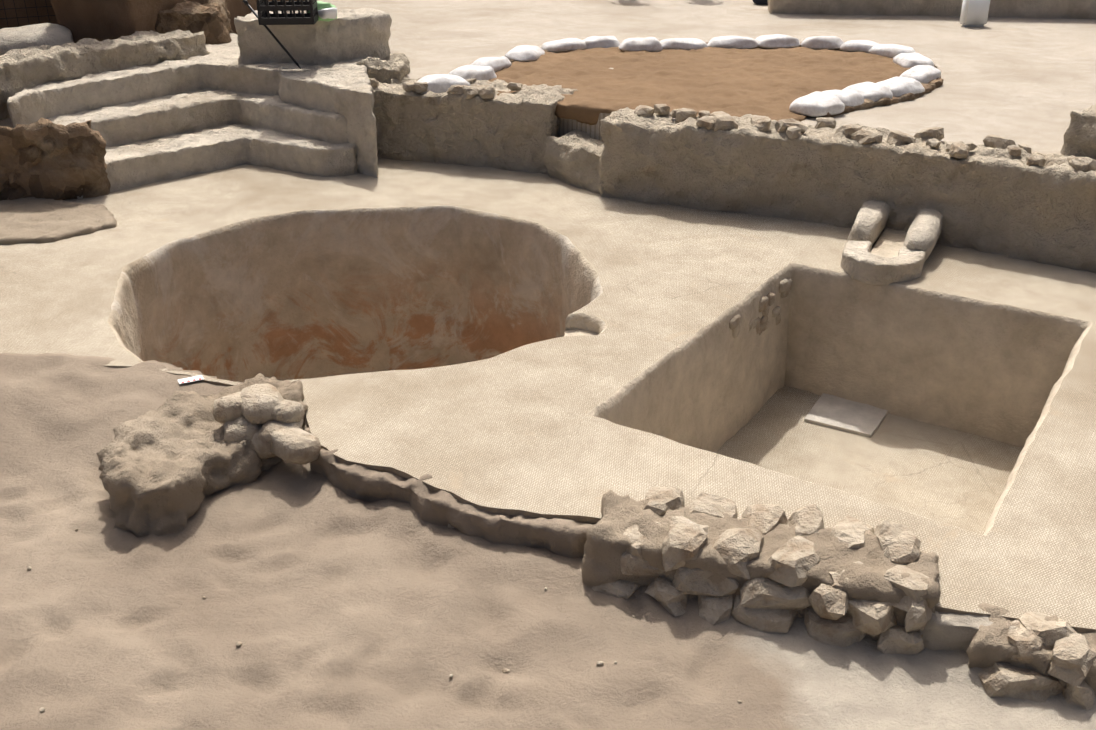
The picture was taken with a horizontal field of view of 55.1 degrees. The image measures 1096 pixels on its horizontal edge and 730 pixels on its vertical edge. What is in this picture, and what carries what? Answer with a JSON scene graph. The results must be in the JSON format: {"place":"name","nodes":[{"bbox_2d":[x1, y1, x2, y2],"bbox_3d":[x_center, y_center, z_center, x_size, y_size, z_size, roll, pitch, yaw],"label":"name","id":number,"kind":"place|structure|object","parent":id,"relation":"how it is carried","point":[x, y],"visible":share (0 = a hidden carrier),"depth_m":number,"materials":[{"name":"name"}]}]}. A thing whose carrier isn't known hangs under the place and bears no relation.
{"place":"outdoors","nodes":[
{"label":"outdoors","id":0,"kind":"place"},
{"bbox_2d":[0,117,110,200],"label":"rock","id":1,"kind":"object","parent":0,"point":[41,157],"depth_m":8.70,"materials":[{"name":"stone"}]},
{"bbox_2d":[77,124,356,198],"bbox_3d":[-3.284,-2.141,10.181,2.661,0.338,2.700,-13,28,-25],"label":"stair step","id":2,"kind":"object","parent":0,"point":[171,156],"visible":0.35,"depth_m":9.55,"materials":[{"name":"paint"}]},
{"bbox_2d":[0,118,1095,729],"bbox_3d":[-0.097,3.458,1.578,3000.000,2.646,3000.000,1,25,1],"label":"ground sheet","id":3,"kind":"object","parent":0,"point":[326,604],"visible":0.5,"depth_m":4.09,"materials":[{"name":"sand"}]},
{"bbox_2d":[7,33,378,177],"bbox_3d":[-3.443,-2.762,10.906,3.099,0.843,4.204,-5,26,-10],"label":"stair step","id":4,"kind":"object","parent":3,"relation":"on","point":[344,88],"visible":0.42,"depth_m":9.88,"materials":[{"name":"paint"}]},
{"bbox_2d":[0,29,209,120],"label":"wall","id":5,"kind":"structure","parent":4,"relation":"on","point":[28,67],"depth_m":9.98,"materials":[{"name":"stone"}]},
{"bbox_2d":[0,23,73,55],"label":"sandbag","id":6,"kind":"object","parent":5,"relation":"on","point":[26,36],"visible":0.5,"depth_m":10.72,"materials":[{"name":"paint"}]},
{"bbox_2d":[242,0,300,68],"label":"survey pole","id":7,"kind":"object","parent":4,"relation":"on","point":[245,2],"visible":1,"depth_m":10.17,"materials":[{"name":"black plastic"}]},
{"bbox_2d":[234,7,391,65],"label":"stone block","id":8,"kind":"structure","parent":4,"relation":"on","point":[351,34],"depth_m":10.54,"materials":[{"name":"stone"}]},
{"bbox_2d":[256,0,318,24],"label":"plastic crate","id":9,"kind":"object","parent":8,"relation":"on","point":[275,17],"visible":1,"depth_m":9.97,"materials":[{"name":"black"}]},
{"bbox_2d":[308,1,336,21],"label":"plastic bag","id":10,"kind":"object","parent":8,"relation":"on","point":[329,13],"depth_m":10.30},
{"bbox_2d":[48,89,346,145],"bbox_3d":[-3.631,-2.354,10.338,2.719,0.590,3.274,-13,28,-25],"label":"stair step","id":11,"kind":"object","parent":3,"relation":"on","point":[142,120],"visible":0.29,"depth_m":9.85,"materials":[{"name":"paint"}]},
{"bbox_2d":[96,373,307,537],"bbox_3d":[-1.701,0.441,5.249,0.765,0.502,1.312,15,29,29],"label":"earth lump","id":12,"kind":"object","parent":3,"relation":"on","point":[168,466],"visible":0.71,"depth_m":4.91,"materials":[{"name":"soil"}]},
{"bbox_2d":[223,421,258,442],"bbox_3d":[-1.508,0.305,5.166,0.181,0.127,0.283,-9,27,-18],"label":"stone lump","id":13,"kind":"object","parent":12,"relation":"on","point":[247,430],"visible":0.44,"depth_m":5.05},
{"bbox_2d":[213,392,242,423],"bbox_3d":[-1.546,0.219,5.167,0.200,0.138,0.166,-7,26,-15],"label":"stone lump","id":14,"kind":"object","parent":13,"relation":"on","point":[226,408],"visible":0.73,"depth_m":5.09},
{"bbox_2d":[250,424,275,459],"bbox_3d":[-1.386,0.368,5.128,0.225,0.143,0.180,17,30,32],"label":"stone lump","id":15,"kind":"object","parent":12,"relation":"on","point":[262,449],"visible":0.21,"depth_m":5.05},
{"bbox_2d":[270,428,320,463],"bbox_3d":[-1.216,0.376,5.031,0.285,0.137,0.182,21,33,37],"label":"stone lump","id":16,"kind":"object","parent":12,"relation":"on","point":[295,445],"visible":1,"depth_m":4.96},
{"bbox_2d":[258,419,303,443],"bbox_3d":[-1.297,0.318,5.116,0.202,0.112,0.221,1,25,1],"label":"stone lump","id":17,"kind":"object","parent":16,"relation":"on","point":[267,428],"visible":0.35,"depth_m":5.05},
{"bbox_2d":[271,399,304,423],"bbox_3d":[-1.295,0.229,5.144,0.195,0.101,0.155,16,30,31],"label":"stone lump","id":18,"kind":"object","parent":17,"relation":"on","point":[287,411],"visible":0.67,"depth_m":5.08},
{"bbox_2d":[240,383,282,423],"bbox_3d":[-1.413,0.192,5.178,0.223,0.133,0.268,-16,30,-31],"label":"stone lump","id":19,"kind":"object","parent":18,"relation":"on","point":[260,402],"visible":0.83,"depth_m":5.09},
{"bbox_2d":[372,77,577,173],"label":"retaining wall","id":20,"kind":"structure","parent":3,"relation":"on","point":[509,131],"depth_m":9.75,"materials":[{"name":"stone"}]},
{"bbox_2d":[413,82,427,92],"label":"stone","id":21,"kind":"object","parent":20,"relation":"on","point":[419,87],"depth_m":9.78,"materials":[{"name":"stone"}]},
{"bbox_2d":[417,74,469,93],"bbox_3d":[-0.998,-2.668,9.980,0.551,0.171,0.323,-8,26,-16],"label":"sandbag","id":22,"kind":"object","parent":20,"relation":"on","point":[438,83],"visible":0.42,"depth_m":9.86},
{"bbox_2d":[447,85,467,94],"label":"stone","id":23,"kind":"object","parent":20,"relation":"on","point":[456,89],"depth_m":9.61,"materials":[{"name":"stone"}]},
{"bbox_2d":[463,84,477,98],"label":"stone","id":24,"kind":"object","parent":20,"relation":"on","point":[470,92],"depth_m":9.57,"materials":[{"name":"stone"}]},
{"bbox_2d":[477,84,494,98],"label":"stone","id":25,"kind":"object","parent":20,"relation":"on","point":[485,91],"depth_m":9.54,"materials":[{"name":"stone"}]},
{"bbox_2d":[302,416,992,651],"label":"curb","id":26,"kind":"structure","parent":3,"relation":"on","point":[945,631],"depth_m":4.58,"materials":[{"name":"stone"}]},
{"bbox_2d":[673,567,738,595],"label":"stone","id":27,"kind":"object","parent":3,"relation":"on","point":[696,581],"visible":0.44,"depth_m":4.15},
{"bbox_2d":[581,490,940,640],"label":"rubble wall","id":28,"kind":"structure","parent":3,"relation":"on","point":[607,544],"depth_m":4.18,"materials":[{"name":"stone"}]},
{"bbox_2d":[592,579,640,598],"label":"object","id":29,"kind":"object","parent":28,"relation":"on","point":[619,588],"visible":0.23,"depth_m":4.27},
{"bbox_2d":[620,551,665,575],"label":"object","id":30,"kind":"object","parent":29,"relation":"on","point":[630,564],"visible":0.52,"depth_m":4.22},
{"bbox_2d":[623,522,659,560],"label":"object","id":31,"kind":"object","parent":30,"relation":"on","point":[635,536],"visible":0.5,"depth_m":4.23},
{"bbox_2d":[643,486,684,515],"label":"stone","id":32,"kind":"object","parent":28,"relation":"on","point":[659,500],"visible":0.56,"depth_m":4.43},
{"bbox_2d":[645,577,687,616],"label":"stone","id":33,"kind":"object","parent":28,"relation":"on","point":[668,596],"visible":0.56,"depth_m":4.17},
{"bbox_2d":[661,516,708,571],"bbox_3d":[0.553,0.714,4.228,0.202,0.148,0.253,5,26,10],"label":"stone","id":34,"kind":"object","parent":28,"relation":"on","point":[684,540],"visible":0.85,"depth_m":4.15,"materials":[{"name":"stone"}]},
{"bbox_2d":[698,594,732,624],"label":"stone","id":35,"kind":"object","parent":28,"relation":"on","point":[713,610],"visible":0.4,"depth_m":4.13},
{"bbox_2d":[713,528,763,579],"bbox_3d":[0.763,0.734,4.186,0.213,0.162,0.236,9,27,19],"label":"stone","id":36,"kind":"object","parent":28,"relation":"on","point":[738,549],"visible":0.73,"depth_m":4.12,"materials":[{"name":"stone"}]},
{"bbox_2d":[731,595,797,632],"bbox_3d":[0.854,0.967,4.145,0.247,0.140,0.219,16,30,30],"label":"stone","id":37,"kind":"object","parent":28,"relation":"on","point":[772,621],"visible":0.52,"depth_m":4.06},
{"bbox_2d":[740,577,810,610],"bbox_3d":[0.909,0.864,4.129,0.313,0.154,0.224,4,26,8],"label":"stone","id":38,"kind":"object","parent":28,"relation":"on","point":[762,593],"visible":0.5,"depth_m":4.05,"materials":[{"name":"stone"}]},
{"bbox_2d":[767,535,819,586],"bbox_3d":[0.972,0.770,4.120,0.180,0.138,0.269,19,31,35],"label":"stone","id":39,"kind":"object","parent":28,"relation":"on","point":[790,563],"visible":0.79,"depth_m":4.04,"materials":[{"name":"stone"}]},
{"bbox_2d":[787,504,824,535],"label":"stone","id":40,"kind":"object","parent":28,"relation":"on","point":[807,520],"visible":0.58,"depth_m":4.30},
{"bbox_2d":[804,607,865,646],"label":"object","id":41,"kind":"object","parent":28,"relation":"on","point":[842,631],"visible":0.35,"depth_m":4.00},
{"bbox_2d":[808,583,848,619],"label":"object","id":42,"kind":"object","parent":41,"relation":"on","point":[830,602],"visible":0.58,"depth_m":3.96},
{"bbox_2d":[847,599,896,635],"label":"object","id":43,"kind":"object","parent":41,"relation":"on","point":[873,618],"visible":0.48,"depth_m":3.93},
{"bbox_2d":[829,561,866,589],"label":"stone","id":44,"kind":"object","parent":28,"relation":"on","point":[835,576],"visible":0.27,"depth_m":4.01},
{"bbox_2d":[830,515,873,547],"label":"stone","id":45,"kind":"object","parent":28,"relation":"on","point":[849,530],"visible":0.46,"depth_m":4.22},
{"bbox_2d":[874,520,920,563],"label":"stone","id":46,"kind":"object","parent":28,"relation":"on","point":[899,543],"visible":0.6,"depth_m":4.14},
{"bbox_2d":[883,564,928,611],"bbox_3d":[1.363,0.852,4.011,0.241,0.149,0.210,-22,33,-38],"label":"stone","id":47,"kind":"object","parent":28,"relation":"on","point":[913,586],"visible":0.6,"depth_m":3.94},
{"bbox_2d":[599,107,1095,272],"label":"retaining wall","id":48,"kind":"structure","parent":3,"relation":"on","point":[984,198],"depth_m":8.01,"materials":[{"name":"stone"}]},
{"bbox_2d":[634,105,653,117],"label":"stone","id":49,"kind":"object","parent":48,"relation":"on","point":[645,111],"depth_m":8.71,"materials":[{"name":"stone"}]},
{"bbox_2d":[654,104,669,114],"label":"stone","id":50,"kind":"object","parent":48,"relation":"on","point":[661,109],"depth_m":8.87,"materials":[{"name":"stone"}]},
{"bbox_2d":[675,108,697,122],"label":"stone","id":51,"kind":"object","parent":48,"relation":"on","point":[683,114],"depth_m":8.64,"materials":[{"name":"stone"}]},
{"bbox_2d":[696,116,713,129],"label":"stone","id":52,"kind":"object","parent":48,"relation":"on","point":[707,122],"depth_m":8.34,"materials":[{"name":"stone"}]},
{"bbox_2d":[713,115,738,130],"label":"stone","id":53,"kind":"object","parent":48,"relation":"on","point":[725,123],"depth_m":8.31,"materials":[{"name":"stone"}]},
{"bbox_2d":[751,115,770,131],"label":"stone","id":54,"kind":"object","parent":48,"relation":"on","point":[762,123],"depth_m":8.30,"materials":[{"name":"stone"}]},
{"bbox_2d":[775,118,806,132],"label":"stone","id":55,"kind":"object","parent":48,"relation":"on","point":[782,125],"depth_m":8.20,"materials":[{"name":"stone"}]},
{"bbox_2d":[786,126,801,138],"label":"stone","id":56,"kind":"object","parent":48,"relation":"on","point":[792,132],"depth_m":8.10,"materials":[{"name":"stone"}]},
{"bbox_2d":[815,117,835,128],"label":"stone","id":57,"kind":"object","parent":48,"relation":"on","point":[830,122],"depth_m":8.37,"materials":[{"name":"stone"}]},
{"bbox_2d":[835,124,861,138],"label":"stone","id":58,"kind":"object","parent":48,"relation":"on","point":[848,130],"depth_m":8.06,"materials":[{"name":"stone"}]},
{"bbox_2d":[858,132,882,144],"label":"stone","id":59,"kind":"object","parent":48,"relation":"on","point":[869,137],"depth_m":7.88,"materials":[{"name":"stone"}]},
{"bbox_2d":[886,130,915,145],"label":"stone","id":60,"kind":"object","parent":48,"relation":"on","point":[898,138],"depth_m":7.82,"materials":[{"name":"stone"}]},
{"bbox_2d":[914,127,943,140],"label":"stone","id":61,"kind":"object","parent":48,"relation":"on","point":[932,132],"depth_m":7.93,"materials":[{"name":"stone"}]},
{"bbox_2d":[949,143,969,159],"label":"stone","id":62,"kind":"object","parent":48,"relation":"on","point":[959,151],"depth_m":7.54,"materials":[{"name":"stone"}]},
{"bbox_2d":[983,134,1015,148],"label":"stone","id":63,"kind":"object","parent":48,"relation":"on","point":[993,141],"depth_m":7.71,"materials":[{"name":"stone"}]},
{"bbox_2d":[1026,155,1045,166],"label":"stone","id":64,"kind":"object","parent":48,"relation":"on","point":[1039,160],"depth_m":7.32,"materials":[{"name":"stone"}]},
{"bbox_2d":[1067,157,1095,171],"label":"stone","id":65,"kind":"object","parent":48,"relation":"on","point":[1085,164],"depth_m":7.13,"materials":[{"name":"stone"}]},
{"bbox_2d":[877,625,923,654],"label":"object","id":66,"kind":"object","parent":3,"relation":"on","point":[897,639],"visible":0.58,"depth_m":3.95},
{"bbox_2d":[904,599,931,631],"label":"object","id":67,"kind":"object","parent":66,"relation":"on","point":[918,617],"visible":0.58,"depth_m":3.89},
{"bbox_2d":[978,662,1063,702],"bbox_3d":[1.720,1.136,3.852,0.281,0.130,0.244,1,25,1],"label":"stone","id":68,"kind":"object","parent":3,"relation":"on","point":[1002,680],"visible":0.73,"depth_m":3.76,"materials":[{"name":"stone"}]},
{"bbox_2d":[967,602,1095,696],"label":"rubble wall","id":69,"kind":"structure","parent":3,"relation":"on","point":[990,645],"depth_m":3.84,"materials":[{"name":"stone"}]},
{"bbox_2d":[1018,612,1076,648],"bbox_3d":[1.851,1.002,3.898,0.220,0.170,0.221,1,25,1],"label":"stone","id":70,"kind":"object","parent":69,"relation":"on","point":[1050,632],"visible":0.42,"depth_m":3.82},
{"bbox_2d":[1007,620,1043,663],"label":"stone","id":71,"kind":"object","parent":70,"relation":"on","point":[1024,641],"visible":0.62,"depth_m":3.79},
{"bbox_2d":[1047,632,1095,686],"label":"stone","id":72,"kind":"object","parent":69,"relation":"on","point":[1073,657],"visible":0.88,"depth_m":3.72,"materials":[{"name":"stone"}]},
{"bbox_2d":[1062,681,1094,709],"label":"stone","id":73,"kind":"object","parent":3,"relation":"on","point":[1082,695],"visible":0.54,"depth_m":3.71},
{"bbox_2d":[0,158,1095,631],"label":"mosaic floor","id":74,"kind":"structure","parent":0,"point":[516,432],"depth_m":5.91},
{"bbox_2d":[0,197,116,244],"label":"stone slab","id":75,"kind":"structure","parent":74,"relation":"on","point":[33,220],"depth_m":8.24,"materials":[{"name":"stone"}]},
{"bbox_2d":[107,205,606,383],"bbox_3d":[-1.299,0.231,7.639,3.210,1.900,3.226,-6,26,-12],"label":"pit","id":76,"kind":"object","parent":74,"relation":"in","point":[303,294],"visible":0.35,"depth_m":8.66,"materials":[{"name":"paint"}]},
{"bbox_2d":[564,329,597,335],"bbox_3d":[0.237,0.021,6.563,0.287,0.400,0.437,1,25,1],"label":"ledge","id":77,"kind":"object","parent":76,"relation":"on","point":[576,332],"depth_m":6.57,"materials":[{"name":"paint"}]},
{"bbox_2d":[688,491,737,518],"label":"stone","id":78,"kind":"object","parent":74,"relation":"on","point":[712,504],"visible":0.35,"depth_m":4.43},
{"bbox_2d":[742,504,787,534],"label":"stone","id":79,"kind":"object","parent":74,"relation":"on","point":[764,519],"visible":0.5,"depth_m":4.35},
{"bbox_2d":[847,200,890,244],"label":"channel stone","id":80,"kind":"object","parent":74,"relation":"on","point":[870,222],"visible":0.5,"depth_m":7.66,"materials":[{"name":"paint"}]},
{"bbox_2d":[840,240,925,284],"bbox_3d":[2.294,-0.700,7.259,0.555,0.175,0.464,12,28,24],"label":"channel spout lip","id":81,"kind":"object","parent":74,"relation":"on","point":[860,262],"visible":0.98,"depth_m":7.12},
{"bbox_2d":[871,228,906,256],"bbox_3d":[2.590,-0.933,7.843,0.200,0.070,1.541,11,28,23],"label":"channel bed","id":82,"kind":"object","parent":74,"relation":"on","point":[890,242],"visible":0.21,"depth_m":7.66,"materials":[{"name":"stone"}]},
{"bbox_2d":[904,208,942,260],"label":"channel stone","id":83,"kind":"object","parent":74,"relation":"on","point":[924,231],"visible":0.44,"depth_m":7.40,"materials":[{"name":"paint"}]},
{"bbox_2d":[287,0,1095,153],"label":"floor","id":84,"kind":"structure","parent":0,"point":[1031,82],"depth_m":13.21,"materials":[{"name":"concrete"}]},
{"bbox_2d":[0,0,304,42],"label":"excavation balk","id":85,"kind":"object","parent":84,"relation":"on","point":[100,20],"visible":0.46,"depth_m":11.12,"materials":[{"name":"soil"}]},
{"bbox_2d":[0,0,55,28],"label":"wire fence","id":86,"kind":"object","parent":85,"relation":"attached to","point":[36,7],"visible":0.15,"depth_m":11.88,"materials":[{"name":"grey"}]},
{"bbox_2d":[155,0,233,44],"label":"rock","id":87,"kind":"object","parent":85,"relation":"on","point":[211,19],"depth_m":11.74,"materials":[{"name":"stone"}]},
{"bbox_2d":[356,53,410,83],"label":"rock","id":88,"kind":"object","parent":84,"relation":"on","point":[397,66],"depth_m":10.52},
{"bbox_2d":[544,129,603,193],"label":"low wall","id":89,"kind":"structure","parent":84,"relation":"on","point":[572,157],"depth_m":9.20,"materials":[{"name":"stone"}]},
{"bbox_2d":[489,46,910,124],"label":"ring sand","id":90,"kind":"structure","parent":84,"relation":"on","point":[773,83],"depth_m":10.67,"materials":[{"name":"sand"}]},
{"bbox_2d":[471,56,511,71],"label":"sandbag","id":91,"kind":"object","parent":90,"relation":"on","point":[498,63],"visible":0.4,"depth_m":10.92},
{"bbox_2d":[505,45,544,61],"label":"sandbag","id":92,"kind":"object","parent":90,"relation":"on","point":[525,53],"visible":0.9,"depth_m":11.55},
{"bbox_2d":[499,42,943,117],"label":"ring kerb","id":93,"kind":"structure","parent":90,"relation":"on","point":[930,86],"depth_m":9.62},
{"bbox_2d":[448,65,496,79],"bbox_3d":[-0.770,-2.891,10.460,0.357,0.173,0.612,14,29,27],"label":"sandbag","id":94,"kind":"object","parent":93,"relation":"on","point":[466,72],"visible":0.58,"depth_m":10.32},
{"bbox_2d":[541,38,586,52],"bbox_3d":[0.197,-3.738,12.278,0.603,0.134,0.298,-14,29,-27],"label":"sandbag","id":95,"kind":"object","parent":93,"relation":"on","point":[567,44],"visible":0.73,"depth_m":12.16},
{"bbox_2d":[583,36,620,48],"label":"sandbag","id":96,"kind":"object","parent":93,"relation":"on","point":[601,41],"visible":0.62,"depth_m":12.28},
{"bbox_2d":[619,37,662,51],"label":"sandbag","id":97,"kind":"object","parent":93,"relation":"on","point":[652,44],"visible":0.88,"depth_m":12.13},
{"bbox_2d":[660,38,707,49],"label":"sandbag","id":98,"kind":"object","parent":93,"relation":"on","point":[684,43],"visible":0.79,"depth_m":12.25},
{"bbox_2d":[707,36,757,48],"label":"sandbag","id":99,"kind":"object","parent":93,"relation":"on","point":[737,42],"visible":0.83,"depth_m":12.33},
{"bbox_2d":[755,34,799,48],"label":"sandbag","id":100,"kind":"object","parent":93,"relation":"on","point":[774,41],"visible":0.9,"depth_m":12.40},
{"bbox_2d":[789,91,844,116],"bbox_3d":[2.349,-2.278,9.164,0.462,0.173,0.390,-17,30,-32],"label":"sandbag","id":101,"kind":"object","parent":93,"relation":"on","point":[816,104],"visible":0.96,"depth_m":9.05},
{"bbox_2d":[801,36,843,49],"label":"sandbag","id":102,"kind":"object","parent":93,"relation":"on","point":[825,42],"visible":0.88,"depth_m":12.30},
{"bbox_2d":[822,89,863,106],"bbox_3d":[2.611,-2.397,9.433,0.455,0.142,0.394,-23,34,-40],"label":"sandbag","id":103,"kind":"object","parent":93,"relation":"on","point":[848,97],"visible":0.54,"depth_m":9.33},
{"bbox_2d":[840,40,877,52],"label":"sandbag","id":104,"kind":"object","parent":93,"relation":"on","point":[858,45],"visible":0.69,"depth_m":12.10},
{"bbox_2d":[842,82,892,101],"bbox_3d":[2.917,-2.502,9.648,0.447,0.154,0.393,-15,29,-29],"label":"sandbag","id":105,"kind":"object","parent":93,"relation":"on","point":[874,92],"visible":0.56,"depth_m":9.54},
{"bbox_2d":[868,44,915,57],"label":"sandbag","id":106,"kind":"object","parent":93,"relation":"on","point":[890,50],"visible":0.79,"depth_m":11.77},
{"bbox_2d":[876,77,924,96],"bbox_3d":[3.295,-2.619,9.902,0.619,0.147,0.365,-20,32,-36],"label":"sandbag","id":107,"kind":"object","parent":93,"relation":"on","point":[898,86],"visible":0.6,"depth_m":9.77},
{"bbox_2d":[893,52,933,67],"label":"sandbag","id":108,"kind":"object","parent":93,"relation":"on","point":[908,60],"visible":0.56,"depth_m":11.11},
{"bbox_2d":[899,65,940,83],"bbox_3d":[3.711,-2.898,10.484,0.312,0.160,0.614,18,31,33],"label":"sandbag","id":109,"kind":"object","parent":93,"relation":"on","point":[927,74],"visible":0.67,"depth_m":10.33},
{"bbox_2d":[768,0,1095,18],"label":"back wall","id":110,"kind":"structure","parent":84,"relation":"on","point":[1075,9],"depth_m":15.28,"materials":[{"name":"paint"}]},
{"bbox_2d":[959,0,989,26],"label":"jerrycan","id":111,"kind":"object","parent":84,"relation":"on","point":[974,13],"visible":1,"depth_m":14.16,"materials":[{"name":"white plastic"}]},
{"bbox_2d":[1060,104,1095,158],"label":"stone block","id":112,"kind":"structure","parent":84,"relation":"on","point":[1080,137],"depth_m":7.57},
{"bbox_2d":[716,384,1023,534],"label":"pit floor","id":113,"kind":"structure","parent":0,"point":[953,477],"depth_m":6.78,"materials":[{"name":"soil"}]},
{"bbox_2d":[587,262,1092,535],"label":"pit walls","id":114,"kind":"structure","parent":113,"relation":"on","point":[996,371],"depth_m":6.96,"materials":[{"name":"paint"}]},
{"bbox_2d":[804,393,887,437],"bbox_3d":[2.113,0.320,7.351,0.480,0.025,0.591,14,29,27],"label":"stone slab","id":115,"kind":"object","parent":113,"relation":"on","point":[842,414],"depth_m":7.26,"materials":[{"name":"stone"}]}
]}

